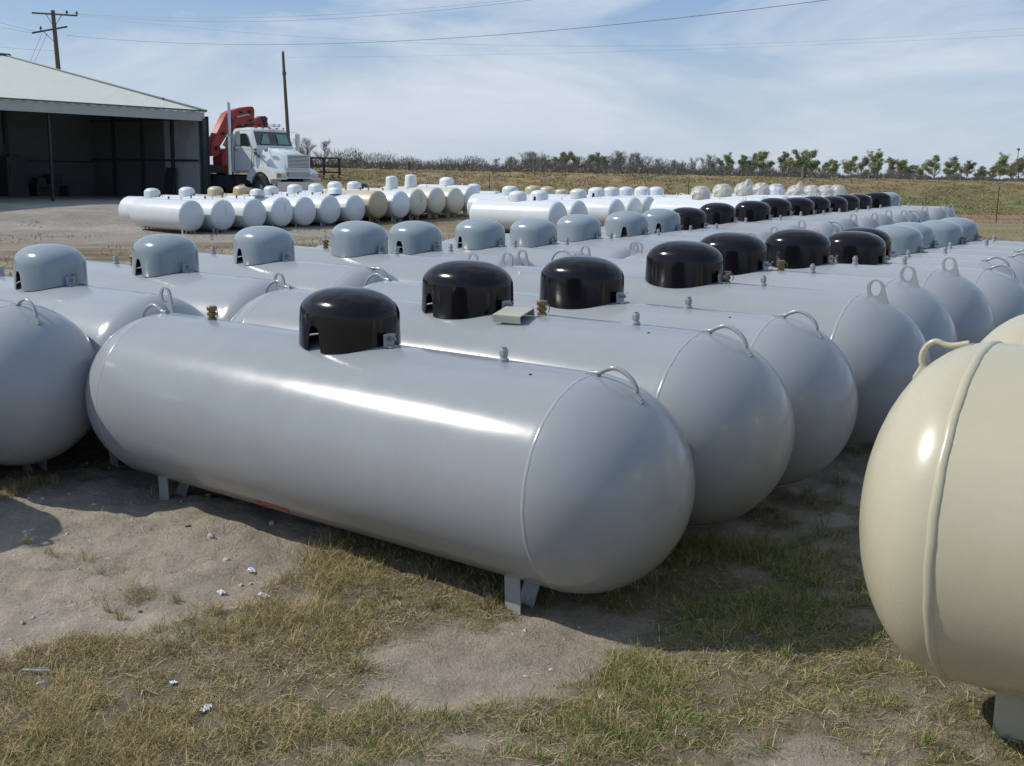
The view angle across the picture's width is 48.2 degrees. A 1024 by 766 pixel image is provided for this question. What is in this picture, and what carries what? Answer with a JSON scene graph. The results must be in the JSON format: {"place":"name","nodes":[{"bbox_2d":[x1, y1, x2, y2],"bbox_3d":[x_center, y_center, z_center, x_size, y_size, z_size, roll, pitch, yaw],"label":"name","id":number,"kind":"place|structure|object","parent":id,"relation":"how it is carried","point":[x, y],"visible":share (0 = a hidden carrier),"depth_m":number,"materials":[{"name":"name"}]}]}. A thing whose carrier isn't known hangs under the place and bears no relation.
{"place":"outdoors","nodes":[
{"label":"outdoors","id":0,"kind":"place"},
{"bbox_2d":[28,174,70,195],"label":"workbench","id":1,"kind":"object","parent":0,"point":[45,181],"visible":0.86,"depth_m":47.92,"materials":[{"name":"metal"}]},
{"bbox_2d":[0,433,984,756],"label":"gravel","id":2,"kind":"structure","parent":0,"point":[188,579],"depth_m":5.40,"materials":[{"name":"stone"}]},
{"bbox_2d":[0,168,1023,765],"bbox_3d":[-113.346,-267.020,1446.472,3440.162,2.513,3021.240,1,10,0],"label":"ground","id":3,"kind":"structure","parent":0,"point":[432,672],"depth_m":4.87,"materials":[{"name":"beige soil"}]},
{"bbox_2d":[0,144,28,195],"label":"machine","id":4,"kind":"object","parent":3,"relation":"on","point":[13,175],"visible":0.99,"depth_m":46.62,"materials":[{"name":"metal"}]},
{"bbox_2d":[0,297,95,470],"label":"propane tank","id":5,"kind":"object","parent":3,"relation":"on","point":[47,356],"visible":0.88,"depth_m":6.42,"materials":[{"name":"grey metal"}]},
{"bbox_2d":[32,10,77,69],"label":"utility pole","id":6,"kind":"object","parent":3,"relation":"on","point":[55,39],"visible":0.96,"depth_m":69.22,"materials":[{"name":"brown wood"}]},
{"bbox_2d":[67,0,824,44],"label":"overhead wire","id":7,"kind":"object","parent":6,"relation":"attached to","point":[462,37],"visible":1,"depth_m":49.20,"materials":[{"name":"metal"}]},
{"bbox_2d":[0,243,204,465],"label":"propane tank","id":8,"kind":"object","parent":3,"relation":"on","point":[52,276],"visible":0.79,"depth_m":7.33,"materials":[{"name":"grey metal"}]},
{"bbox_2d":[0,53,210,200],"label":"open shed","id":9,"kind":"structure","parent":3,"relation":"on","point":[84,135],"depth_m":48.05,"materials":[{"name":"paint"}]},
{"bbox_2d":[118,188,170,217],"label":"propane tank","id":10,"kind":"object","parent":3,"relation":"on","point":[125,206],"visible":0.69,"depth_m":35.03,"materials":[{"name":"white metal"}]},
{"bbox_2d":[130,196,203,233],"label":"propane tank","id":11,"kind":"object","parent":3,"relation":"on","point":[181,215],"visible":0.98,"depth_m":31.55,"materials":[{"name":"white metal"}]},
{"bbox_2d":[163,167,176,194],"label":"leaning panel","id":12,"kind":"object","parent":3,"relation":"on","point":[169,181],"visible":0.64,"depth_m":47.25,"materials":[{"name":"metal"}]},
{"bbox_2d":[160,187,212,197],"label":"propane tank","id":13,"kind":"object","parent":3,"relation":"on","point":[185,192],"visible":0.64,"depth_m":35.23,"materials":[{"name":"white metal"}]},
{"bbox_2d":[86,234,295,319],"bbox_3d":[-2.596,-0.434,8.646,2.945,1.379,0.950,9,14,38],"label":"propane tank","id":14,"kind":"object","parent":3,"relation":"on","point":[158,262],"visible":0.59,"depth_m":8.31,"materials":[{"name":"grey metal"}]},
{"bbox_2d":[170,195,234,232],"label":"propane tank","id":15,"kind":"object","parent":3,"relation":"on","point":[219,214],"visible":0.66,"depth_m":31.88,"materials":[{"name":"white metal"}]},
{"bbox_2d":[195,186,239,197],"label":"propane tank","id":16,"kind":"object","parent":3,"relation":"on","point":[215,191],"visible":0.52,"depth_m":35.84,"materials":[{"name":"beige metal"}]},
{"bbox_2d":[200,195,265,227],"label":"propane tank","id":17,"kind":"object","parent":3,"relation":"on","point":[250,212],"visible":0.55,"depth_m":32.47,"materials":[{"name":"white metal"}]},
{"bbox_2d":[223,185,265,195],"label":"propane tank","id":18,"kind":"object","parent":3,"relation":"on","point":[241,190],"visible":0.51,"depth_m":36.43,"materials":[{"name":"beige metal"}]},
{"bbox_2d":[225,188,292,227],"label":"propane tank","id":19,"kind":"object","parent":3,"relation":"on","point":[279,212],"visible":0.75,"depth_m":33.10,"materials":[{"name":"white metal"}]},
{"bbox_2d":[209,102,322,192],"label":"crane truck","id":20,"kind":"object","parent":3,"relation":"on","point":[260,152],"visible":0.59,"depth_m":46.03,"materials":[{"name":"white paint"}]},
{"bbox_2d":[251,193,315,226],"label":"propane tank","id":21,"kind":"object","parent":3,"relation":"on","point":[304,211],"visible":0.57,"depth_m":33.63,"materials":[{"name":"white metal"}]},
{"bbox_2d":[282,51,289,137],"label":"pole","id":22,"kind":"object","parent":3,"relation":"on","point":[285,98],"visible":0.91,"depth_m":72.85,"materials":[{"name":"brown wood"}]},
{"bbox_2d":[279,184,310,193],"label":"propane tank","id":23,"kind":"object","parent":3,"relation":"on","point":[293,188],"visible":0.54,"depth_m":37.59,"materials":[{"name":"white metal"}]},
{"bbox_2d":[198,226,398,290],"bbox_3d":[-2.031,-0.600,9.422,2.945,1.379,0.950,9,13,37],"label":"propane tank","id":24,"kind":"object","parent":3,"relation":"on","point":[264,252],"visible":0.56,"depth_m":9.09,"materials":[{"name":"grey metal"}]},
{"bbox_2d":[291,137,316,155],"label":"tree","id":25,"kind":"object","parent":3,"relation":"on","point":[305,148],"visible":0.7,"depth_m":93.10,"materials":[{"name":"grey plant"}]},
{"bbox_2d":[276,192,340,225],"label":"propane tank","id":26,"kind":"object","parent":3,"relation":"on","point":[328,209],"visible":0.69,"depth_m":34.23,"materials":[{"name":"white metal"}]},
{"bbox_2d":[302,183,325,192],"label":"propane tank","id":27,"kind":"object","parent":3,"relation":"on","point":[315,187],"visible":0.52,"depth_m":38.16,"materials":[{"name":"white metal"}]},
{"bbox_2d":[310,157,340,178],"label":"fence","id":28,"kind":"object","parent":3,"relation":"on","point":[323,165],"visible":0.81,"depth_m":60.95,"materials":[{"name":"metal"}]},
{"bbox_2d":[301,187,364,221],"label":"propane tank","id":29,"kind":"object","parent":3,"relation":"on","point":[352,207],"visible":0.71,"depth_m":34.83,"materials":[{"name":"white metal"}]},
{"bbox_2d":[321,187,387,222],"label":"propane tank","id":30,"kind":"object","parent":3,"relation":"on","point":[376,203],"visible":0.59,"depth_m":35.41,"materials":[{"name":"beige metal"}]},
{"bbox_2d":[348,187,409,221],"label":"propane tank","id":31,"kind":"object","parent":3,"relation":"on","point":[398,204],"visible":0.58,"depth_m":35.95,"materials":[{"name":"white metal"}]},
{"bbox_2d":[295,221,477,282],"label":"propane tank","id":32,"kind":"object","parent":3,"relation":"on","point":[360,243],"visible":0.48,"depth_m":9.80,"materials":[{"name":"grey metal"}]},
{"bbox_2d":[85,286,694,613],"bbox_3d":[-0.839,0.200,5.794,3.862,1.379,0.950,9,13,37],"label":"propane tank","id":33,"kind":"object","parent":3,"relation":"on","point":[342,408],"visible":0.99,"depth_m":5.05,"materials":[{"name":"grey metal"}]},
{"bbox_2d":[363,176,426,219],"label":"propane tank","id":34,"kind":"object","parent":3,"relation":"on","point":[418,200],"visible":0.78,"depth_m":36.65,"materials":[{"name":"white metal"}]},
{"bbox_2d":[382,174,445,217],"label":"propane tank","id":35,"kind":"object","parent":3,"relation":"on","point":[436,199],"visible":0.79,"depth_m":37.21,"materials":[{"name":"white metal"}]},
{"bbox_2d":[317,221,536,266],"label":"propane tank","id":36,"kind":"object","parent":3,"relation":"on","point":[420,238],"visible":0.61,"depth_m":10.66,"materials":[{"name":"grey metal"}]},
{"bbox_2d":[403,185,463,217],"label":"propane tank","id":37,"kind":"object","parent":3,"relation":"on","point":[454,204],"visible":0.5,"depth_m":37.71,"materials":[{"name":"white metal"}]},
{"bbox_2d":[418,177,479,214],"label":"propane tank","id":38,"kind":"object","parent":3,"relation":"on","point":[468,191],"visible":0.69,"depth_m":38.48,"materials":[{"name":"white metal"}]},
{"bbox_2d":[387,218,590,266],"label":"propane tank","id":39,"kind":"object","parent":3,"relation":"on","point":[478,235],"visible":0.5,"depth_m":11.43,"materials":[{"name":"grey metal"}]},
{"bbox_2d":[467,186,529,213],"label":"propane tank","id":40,"kind":"object","parent":3,"relation":"on","point":[506,190],"visible":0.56,"depth_m":36.25,"materials":[{"name":"white metal"}]},
{"bbox_2d":[230,260,794,535],"bbox_3d":[-0.254,-0.003,6.457,3.862,1.379,0.950,9,13,37],"label":"propane tank","id":41,"kind":"object","parent":3,"relation":"on","point":[725,400],"visible":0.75,"depth_m":5.40,"materials":[{"name":"grey metal"}]},
{"bbox_2d":[469,191,566,229],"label":"propane tank","id":42,"kind":"object","parent":3,"relation":"on","point":[514,208],"visible":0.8,"depth_m":32.09,"materials":[{"name":"white metal"}]},
{"bbox_2d":[497,185,568,196],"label":"propane tank","id":43,"kind":"object","parent":3,"relation":"on","point":[529,189],"visible":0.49,"depth_m":36.69,"materials":[{"name":"white metal"}]},
{"bbox_2d":[441,218,638,258],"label":"propane tank","id":44,"kind":"object","parent":3,"relation":"on","point":[534,233],"visible":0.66,"depth_m":12.20,"materials":[{"name":"grey metal"}]},
{"bbox_2d":[500,190,587,214],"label":"propane tank","id":45,"kind":"object","parent":3,"relation":"on","point":[575,207],"visible":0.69,"depth_m":32.34,"materials":[{"name":"white metal"}]},
{"bbox_2d":[548,189,624,226],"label":"propane tank","id":46,"kind":"object","parent":3,"relation":"on","point":[600,209],"visible":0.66,"depth_m":33.91,"materials":[{"name":"white metal"}]},
{"bbox_2d":[505,214,667,252],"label":"propane tank","id":47,"kind":"object","parent":3,"relation":"on","point":[579,229],"visible":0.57,"depth_m":13.02,"materials":[{"name":"grey metal"}]},
{"bbox_2d":[565,187,642,213],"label":"propane tank","id":48,"kind":"object","parent":3,"relation":"on","point":[633,204],"visible":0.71,"depth_m":34.72,"materials":[{"name":"white metal"}]},
{"bbox_2d":[363,255,857,485],"bbox_3d":[0.291,-0.124,7.261,3.862,1.379,0.950,9,13,37],"label":"propane tank","id":49,"kind":"object","parent":3,"relation":"on","point":[810,364],"visible":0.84,"depth_m":6.18,"materials":[{"name":"grey metal"}]},
{"bbox_2d":[587,187,653,212],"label":"propane tank","id":50,"kind":"object","parent":3,"relation":"on","point":[646,201],"visible":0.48,"depth_m":35.53,"materials":[{"name":"white metal"}]},
{"bbox_2d":[619,186,665,199],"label":"propane tank","id":51,"kind":"object","parent":3,"relation":"on","point":[627,190],"visible":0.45,"depth_m":36.80,"materials":[{"name":"white metal"}]},
{"bbox_2d":[601,211,704,241],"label":"propane tank","id":52,"kind":"object","parent":3,"relation":"on","point":[631,225],"visible":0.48,"depth_m":13.74,"materials":[{"name":"grey metal"}]},
{"bbox_2d":[634,186,677,196],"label":"propane tank","id":53,"kind":"object","parent":3,"relation":"on","point":[641,190],"visible":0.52,"depth_m":37.62,"materials":[{"name":"white metal"}]},
{"bbox_2d":[303,147,1023,181],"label":"brush","id":54,"kind":"object","parent":3,"relation":"on","point":[460,165],"visible":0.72,"depth_m":152.56,"materials":[{"name":"green plant"}]},
{"bbox_2d":[601,209,756,236],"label":"propane tank","id":55,"kind":"object","parent":3,"relation":"on","point":[666,221],"visible":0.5,"depth_m":14.56,"materials":[{"name":"grey metal"}]},
{"bbox_2d":[604,207,777,240],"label":"propane tank","id":56,"kind":"object","parent":3,"relation":"on","point":[696,218],"visible":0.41,"depth_m":15.39,"materials":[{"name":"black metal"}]},
{"bbox_2d":[649,186,746,209],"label":"propane tank","id":57,"kind":"object","parent":3,"relation":"on","point":[699,198],"visible":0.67,"depth_m":33.04,"materials":[{"name":"white metal"}]},
{"bbox_2d":[702,153,720,169],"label":"tree","id":58,"kind":"object","parent":3,"relation":"on","point":[710,164],"visible":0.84,"depth_m":228.59,"materials":[{"name":"grey plant"}]},
{"bbox_2d":[499,240,930,444],"bbox_3d":[1.089,-0.303,7.965,3.590,1.379,0.950,9,13,37],"label":"propane tank","id":59,"kind":"object","parent":3,"relation":"on","point":[879,340],"visible":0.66,"depth_m":7.02,"materials":[{"name":"grey metal"}]},
{"bbox_2d":[678,184,767,200],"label":"propane tank","id":60,"kind":"object","parent":3,"relation":"on","point":[723,192],"visible":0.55,"depth_m":33.72,"materials":[{"name":"white metal"}]},
{"bbox_2d":[720,152,735,169],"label":"tree","id":61,"kind":"object","parent":3,"relation":"on","point":[727,159],"visible":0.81,"depth_m":209.99,"materials":[{"name":"green plant"}]},
{"bbox_2d":[738,154,758,170],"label":"tree","id":62,"kind":"object","parent":3,"relation":"on","point":[749,162],"visible":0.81,"depth_m":217.76,"materials":[{"name":"green plant"}]},
{"bbox_2d":[711,180,788,198],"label":"propane tank","id":63,"kind":"object","parent":3,"relation":"on","point":[745,190],"visible":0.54,"depth_m":34.48,"materials":[{"name":"white metal"}]},
{"bbox_2d":[543,232,957,362],"bbox_3d":[1.575,-0.470,8.800,3.590,1.379,0.950,9,14,37],"label":"propane tank","id":64,"kind":"object","parent":3,"relation":"on","point":[744,255],"visible":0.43,"depth_m":8.06,"materials":[{"name":"grey metal"}]},
{"bbox_2d":[700,202,805,232],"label":"propane tank","id":65,"kind":"object","parent":3,"relation":"on","point":[722,215],"visible":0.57,"depth_m":16.17,"materials":[{"name":"grey metal"}]},
{"bbox_2d":[755,151,774,169],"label":"tree","id":66,"kind":"object","parent":3,"relation":"on","point":[762,156],"visible":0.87,"depth_m":230.77,"materials":[{"name":"green plant"}]},
{"bbox_2d":[732,183,805,197],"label":"propane tank","id":67,"kind":"object","parent":3,"relation":"on","point":[759,190],"visible":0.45,"depth_m":35.28,"materials":[{"name":"white metal"}]},
{"bbox_2d":[699,198,859,229],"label":"propane tank","id":68,"kind":"object","parent":3,"relation":"on","point":[781,207],"visible":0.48,"depth_m":17.66,"materials":[{"name":"grey metal"}]},
{"bbox_2d":[776,151,792,171],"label":"tree","id":69,"kind":"object","parent":3,"relation":"on","point":[783,163],"visible":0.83,"depth_m":238.86,"materials":[{"name":"green plant"}]},
{"bbox_2d":[735,200,842,236],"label":"propane tank","id":70,"kind":"object","parent":3,"relation":"on","point":[755,211],"visible":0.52,"depth_m":16.87,"materials":[{"name":"grey metal"}]},
{"bbox_2d":[769,184,818,196],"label":"propane tank","id":71,"kind":"object","parent":3,"relation":"on","point":[775,190],"visible":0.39,"depth_m":36.10,"materials":[{"name":"white metal"}]},
{"bbox_2d":[787,149,810,169],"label":"tree","id":72,"kind":"object","parent":3,"relation":"on","point":[801,160],"visible":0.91,"depth_m":215.64,"materials":[{"name":"green plant"}]},
{"bbox_2d":[786,184,813,195],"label":"propane tank","id":73,"kind":"object","parent":3,"relation":"on","point":[796,191],"visible":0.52,"depth_m":37.28,"materials":[{"name":"white metal"}]},
{"bbox_2d":[624,229,995,343],"bbox_3d":[2.211,-0.596,9.530,3.450,1.379,0.950,8,14,37],"label":"propane tank","id":74,"kind":"object","parent":3,"relation":"on","point":[964,301],"visible":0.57,"depth_m":8.72,"materials":[{"name":"grey metal"}]},
{"bbox_2d":[801,149,820,172],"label":"tree","id":75,"kind":"object","parent":3,"relation":"on","point":[814,164],"visible":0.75,"depth_m":228.66,"materials":[{"name":"green plant"}]},
{"bbox_2d":[804,185,850,196],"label":"propane tank","id":76,"kind":"object","parent":3,"relation":"on","point":[809,191],"visible":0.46,"depth_m":38.08,"materials":[{"name":"white metal"}]},
{"bbox_2d":[785,197,880,227],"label":"propane tank","id":77,"kind":"object","parent":3,"relation":"on","point":[806,206],"visible":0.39,"depth_m":18.46,"materials":[{"name":"grey metal"}]},
{"bbox_2d":[804,196,895,225],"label":"propane tank","id":78,"kind":"object","parent":3,"relation":"on","point":[821,203],"visible":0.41,"depth_m":19.22,"materials":[{"name":"grey metal"}]},
{"bbox_2d":[841,156,859,174],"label":"tree","id":79,"kind":"object","parent":3,"relation":"on","point":[849,165],"visible":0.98,"depth_m":220.44,"materials":[{"name":"green plant"}]},
{"bbox_2d":[853,156,872,174],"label":"tree","id":80,"kind":"object","parent":3,"relation":"on","point":[864,161],"visible":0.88,"depth_m":227.38,"materials":[{"name":"green plant"}]},
{"bbox_2d":[825,196,909,222],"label":"propane tank","id":81,"kind":"object","parent":3,"relation":"on","point":[838,202],"visible":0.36,"depth_m":20.10,"materials":[{"name":"metal"}]},
{"bbox_2d":[866,149,883,170],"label":"tree","id":82,"kind":"object","parent":3,"relation":"on","point":[876,156],"visible":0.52,"depth_m":233.34,"materials":[{"name":"green plant"}]},
{"bbox_2d":[836,194,921,222],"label":"propane tank","id":83,"kind":"object","parent":3,"relation":"on","point":[853,201],"visible":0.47,"depth_m":20.89,"materials":[{"name":"grey metal"}]},
{"bbox_2d":[851,194,931,221],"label":"propane tank","id":84,"kind":"object","parent":3,"relation":"on","point":[865,200],"visible":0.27,"depth_m":21.66,"materials":[{"name":"grey metal"}]},
{"bbox_2d":[761,225,1023,282],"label":"propane tank","id":85,"kind":"object","parent":3,"relation":"on","point":[904,238],"visible":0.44,"depth_m":11.58,"materials":[{"name":"grey metal"}]},
{"bbox_2d":[895,159,910,174],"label":"tree","id":86,"kind":"object","parent":3,"relation":"on","point":[900,164],"visible":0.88,"depth_m":225.03,"materials":[{"name":"green plant"}]},
{"bbox_2d":[866,192,949,219],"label":"propane tank","id":87,"kind":"object","parent":3,"relation":"on","point":[883,199],"visible":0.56,"depth_m":22.46,"materials":[{"name":"metal"}]},
{"bbox_2d":[813,220,1023,252],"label":"propane tank","id":88,"kind":"object","parent":3,"relation":"on","point":[946,232],"visible":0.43,"depth_m":13.22,"materials":[{"name":"grey metal"}]},
{"bbox_2d":[884,192,956,216],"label":"propane tank","id":89,"kind":"object","parent":3,"relation":"on","point":[896,199],"visible":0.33,"depth_m":23.36,"materials":[{"name":"grey metal"}]},
{"bbox_2d":[828,231,1023,327],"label":"propane tank","id":90,"kind":"object","parent":3,"relation":"on","point":[1003,293],"visible":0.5,"depth_m":9.39,"materials":[{"name":"grey metal"}]},
{"bbox_2d":[832,217,1023,246],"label":"propane tank","id":91,"kind":"object","parent":3,"relation":"on","point":[969,228],"visible":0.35,"depth_m":14.01,"materials":[{"name":"grey metal"}]},
{"bbox_2d":[840,227,1023,285],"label":"propane tank","id":92,"kind":"object","parent":3,"relation":"on","point":[890,252],"visible":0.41,"depth_m":10.51,"materials":[{"name":"grey metal"}]},
{"bbox_2d":[922,154,942,176],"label":"tree","id":93,"kind":"object","parent":3,"relation":"on","point":[933,165],"visible":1,"depth_m":216.57,"materials":[{"name":"green plant"}]},
{"bbox_2d":[859,338,1023,743],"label":"propane tank","id":94,"kind":"object","parent":3,"relation":"on","point":[941,526],"visible":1,"depth_m":3.51,"materials":[{"name":"beige metal"}]},
{"bbox_2d":[942,161,957,175],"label":"tree","id":95,"kind":"object","parent":3,"relation":"on","point":[949,165],"visible":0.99,"depth_m":223.28,"materials":[{"name":"green plant"}]},
{"bbox_2d":[893,222,1023,259],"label":"propane tank","id":96,"kind":"object","parent":3,"relation":"on","point":[930,243],"visible":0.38,"depth_m":12.39,"materials":[{"name":"grey metal"}]},
{"bbox_2d":[962,160,975,176],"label":"tree","id":97,"kind":"object","parent":3,"relation":"on","point":[968,167],"visible":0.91,"depth_m":237.57,"materials":[{"name":"green plant"}]},
{"bbox_2d":[980,314,1023,344],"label":"propane tank","id":98,"kind":"object","parent":3,"relation":"on","point":[1010,331],"visible":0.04,"depth_m":4.72,"materials":[{"name":"beige metal"}]},
{"bbox_2d":[993,152,1011,178],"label":"tree","id":99,"kind":"object","parent":3,"relation":"on","point":[1003,158],"visible":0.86,"depth_m":228.82,"materials":[{"name":"green plant"}]},
{"bbox_2d":[1003,155,1023,177],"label":"tree","id":100,"kind":"object","parent":3,"relation":"on","point":[1019,166],"visible":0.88,"depth_m":212.79,"materials":[{"name":"green plant"}]},
{"bbox_2d":[0,432,1023,765],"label":"grass","id":101,"kind":"structure","parent":0,"point":[154,722],"depth_m":4.31,"materials":[{"name":"green plant"}]},
{"bbox_2d":[0,213,1023,275],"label":"rough grass","id":102,"kind":"structure","parent":0,"point":[333,223],"depth_m":30.48,"materials":[{"name":"green plant"}]},
{"bbox_2d":[0,0,1023,178],"label":"sky","id":103,"kind":"structure","parent":0,"point":[925,97],"materials":[{"name":"blue"}]},
{"bbox_2d":[211,168,1023,214],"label":"bank grass","id":104,"kind":"structure","parent":0,"point":[669,181],"depth_m":62.82,"materials":[{"name":"plant"}]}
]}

